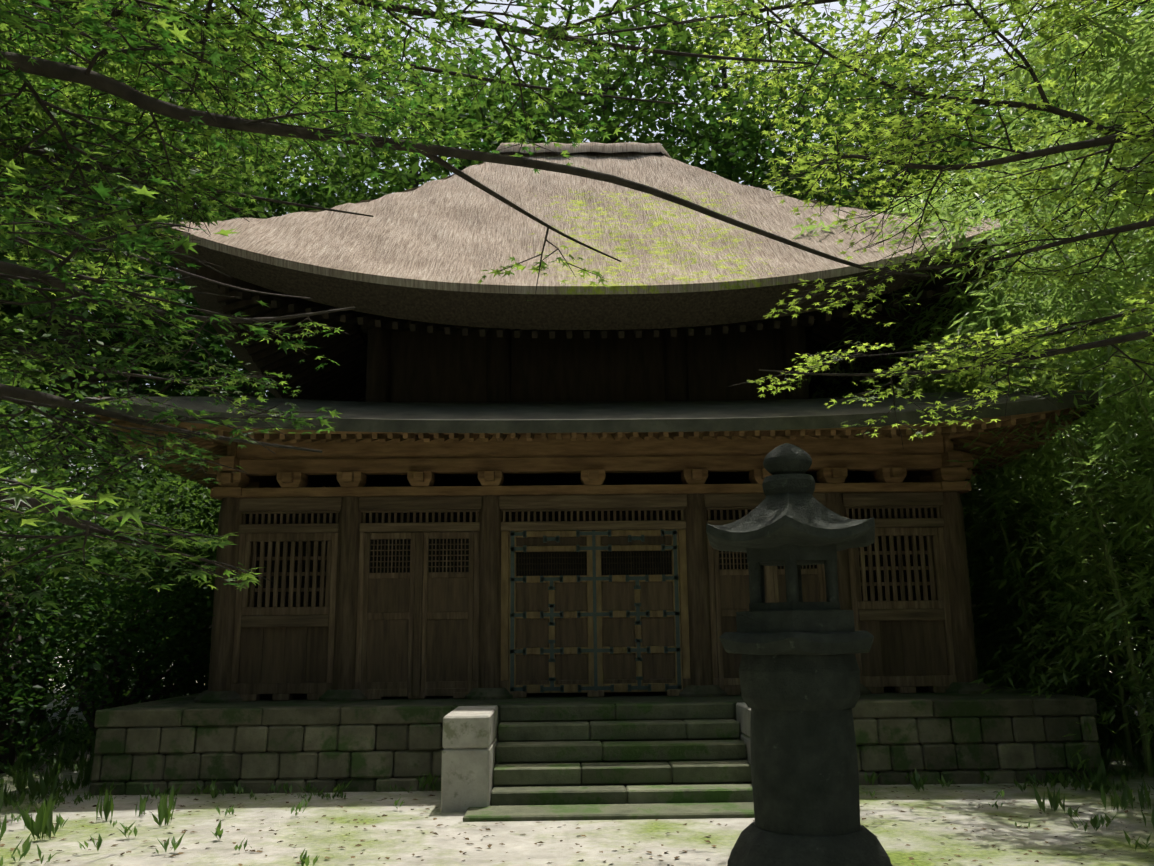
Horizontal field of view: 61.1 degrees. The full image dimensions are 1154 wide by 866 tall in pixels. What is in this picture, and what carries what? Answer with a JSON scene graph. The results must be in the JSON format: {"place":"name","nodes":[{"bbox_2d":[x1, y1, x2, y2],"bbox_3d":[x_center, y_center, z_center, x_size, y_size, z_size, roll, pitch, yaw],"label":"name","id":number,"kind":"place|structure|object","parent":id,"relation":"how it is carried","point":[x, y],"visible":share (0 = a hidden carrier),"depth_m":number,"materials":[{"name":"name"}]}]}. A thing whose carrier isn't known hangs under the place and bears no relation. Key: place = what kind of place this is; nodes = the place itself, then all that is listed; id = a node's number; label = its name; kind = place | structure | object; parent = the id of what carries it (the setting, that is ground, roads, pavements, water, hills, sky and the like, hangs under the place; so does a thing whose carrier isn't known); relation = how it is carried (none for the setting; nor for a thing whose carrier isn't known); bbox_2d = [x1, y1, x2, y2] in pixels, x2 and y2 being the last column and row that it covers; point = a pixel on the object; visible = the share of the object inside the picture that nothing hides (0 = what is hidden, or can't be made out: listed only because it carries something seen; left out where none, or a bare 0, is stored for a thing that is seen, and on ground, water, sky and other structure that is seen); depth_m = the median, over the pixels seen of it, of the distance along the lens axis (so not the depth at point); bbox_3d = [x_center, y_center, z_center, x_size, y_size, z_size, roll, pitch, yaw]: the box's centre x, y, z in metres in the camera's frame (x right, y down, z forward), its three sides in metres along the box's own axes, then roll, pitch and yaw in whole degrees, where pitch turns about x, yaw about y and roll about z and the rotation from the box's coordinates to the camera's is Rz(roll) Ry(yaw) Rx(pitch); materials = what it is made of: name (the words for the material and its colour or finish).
{"place":"outdoors","nodes":[
{"label":"outdoors","id":0,"kind":"place"},
{"bbox_2d":[0,0,1151,636],"label":"sky","id":1,"kind":"structure","parent":0,"point":[428,23],"materials":[{"name":"white"}]},
{"bbox_2d":[0,630,1153,865],"bbox_3d":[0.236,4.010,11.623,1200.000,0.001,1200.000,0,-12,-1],"label":"ground","id":2,"kind":"structure","parent":0,"point":[1006,842],"depth_m":8.04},
{"bbox_2d":[0,769,1152,865],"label":"ground litter","id":3,"kind":"object","parent":2,"relation":"on","point":[490,845],"visible":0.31,"depth_m":7.97,"materials":[{"name":"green plant"}]},
{"bbox_2d":[0,0,1153,611],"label":"maple","id":4,"kind":"object","parent":2,"relation":"on","point":[184,34],"depth_m":6.14,"materials":[{"name":"green plant"}]},
{"bbox_2d":[0,0,1153,774],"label":"forest","id":5,"kind":"object","parent":2,"relation":"on","point":[84,614],"depth_m":21.26,"materials":[{"name":"green plant"}]},
{"bbox_2d":[0,717,1153,865],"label":"weeds","id":6,"kind":"object","parent":2,"relation":"on","point":[1095,821],"visible":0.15,"depth_m":9.85,"materials":[{"name":"green plant"}]},
{"bbox_2d":[0,705,1153,839],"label":"shrubs","id":7,"kind":"object","parent":2,"relation":"on","point":[43,822],"visible":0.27,"depth_m":10.11,"materials":[{"name":"green plant"}]},
{"bbox_2d":[141,689,1045,785],"bbox_3d":[0.169,4.546,15.876,10.460,1.046,10.910,0,-12,-1],"label":"platform","id":8,"kind":"object","parent":2,"relation":"on","point":[586,699],"depth_m":11.17,"materials":[{"name":"grey stone"}]},
{"bbox_2d":[208,491,977,690],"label":"wooden columns","id":9,"kind":"structure","parent":8,"relation":"on","point":[489,651],"depth_m":11.92,"materials":[{"name":"brown wood"}]},
{"bbox_2d":[190,256,986,575],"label":"hall body","id":10,"kind":"structure","parent":9,"relation":"on","point":[400,360],"depth_m":14.11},
{"bbox_2d":[217,283,954,354],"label":"brackets","id":11,"kind":"object","parent":10,"relation":"attached to","point":[362,335],"visible":0.1,"depth_m":13.73,"materials":[{"name":"brown wood"}]},
{"bbox_2d":[157,142,1019,293],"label":"thatched roof","id":12,"kind":"structure","parent":10,"relation":"on","point":[453,232],"depth_m":13.65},
{"bbox_2d":[160,233,1012,397],"bbox_3d":[0.107,-0.900,17.214,10.700,1.154,10.700,0,-12,-1],"label":"roof eave","id":13,"kind":"object","parent":12,"relation":"attached to","point":[585,311],"visible":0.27,"depth_m":12.18,"materials":[{"name":"brown wood"}]},
{"bbox_2d":[82,390,1098,488],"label":"hall roof","id":14,"kind":"structure","parent":9,"relation":"on","point":[567,417],"depth_m":11.41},
{"bbox_2d":[96,390,1087,500],"bbox_3d":[0.129,1.183,16.790,11.537,1.023,11.537,0,-12,-1],"label":"hall eave timber","id":15,"kind":"object","parent":9,"relation":"on","point":[885,460],"visible":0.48,"depth_m":12.25,"materials":[{"name":"brown wood"}]},
{"bbox_2d":[239,492,944,626],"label":"horizontal beams","id":16,"kind":"structure","parent":9,"relation":"attached to","point":[519,503],"depth_m":12.14,"materials":[{"name":"brown wood"}]},
{"bbox_2d":[230,507,956,700],"bbox_3d":[0.148,2.970,16.426,9.230,2.254,9.230,0,-12,-1],"label":"timber frame","id":17,"kind":"object","parent":8,"relation":"on","point":[416,685],"visible":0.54,"depth_m":11.98,"materials":[{"name":"brown wood"}]},
{"bbox_2d":[89,715,1101,795],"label":"platform blocks","id":18,"kind":"structure","parent":2,"relation":"on","point":[890,751],"depth_m":10.35,"materials":[{"name":"grey stone"}]},
{"bbox_2d":[94,686,1097,727],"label":"platform cap stones","id":19,"kind":"object","parent":18,"relation":"on","point":[137,715],"visible":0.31,"depth_m":10.46,"materials":[{"name":"grey stone"}]},
{"bbox_2d":[194,682,992,702],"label":"column base stones","id":20,"kind":"object","parent":19,"relation":"on","point":[206,696],"visible":0.23,"depth_m":11.58,"materials":[{"name":"grey stone"}]},
{"bbox_2d":[441,703,751,812],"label":"step cheek stones","id":21,"kind":"object","parent":2,"relation":"on","point":[469,742],"visible":0.31,"depth_m":9.12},
{"bbox_2d":[463,702,754,821],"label":"stone steps","id":22,"kind":"structure","parent":2,"relation":"on","point":[559,793],"depth_m":9.59,"materials":[{"name":"grey stone"}]},
{"bbox_2d":[706,443,891,865],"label":"stone lantern","id":23,"kind":"object","parent":2,"relation":"on","point":[799,672],"visible":1,"depth_m":5.50,"materials":[{"name":"grey stone"}]},
{"bbox_2d":[790,0,1153,777],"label":"bamboo leaves","id":24,"kind":"object","parent":2,"relation":"on","point":[1098,618],"visible":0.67,"depth_m":11.74,"materials":[{"name":"green plant"}]},
{"bbox_2d":[817,0,1153,776],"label":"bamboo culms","id":25,"kind":"object","parent":2,"relation":"on","point":[1131,658],"visible":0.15,"depth_m":11.91,"materials":[{"name":"green plant"}]},
{"bbox_2d":[239,536,947,683],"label":"wall panels","id":26,"kind":"object","parent":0,"point":[300,654],"visible":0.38,"depth_m":11.89,"materials":[{"name":"brown wood"}]},
{"bbox_2d":[501,529,689,692],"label":"hall doors","id":27,"kind":"structure","parent":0,"point":[506,603],"depth_m":11.93,"materials":[{"name":"brown wood"}]},
{"bbox_2d":[510,529,681,692],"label":"door metal fittings","id":28,"kind":"object","parent":27,"relation":"attached to","point":[595,614],"visible":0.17,"depth_m":11.90,"materials":[{"name":"black metal"}]}
]}

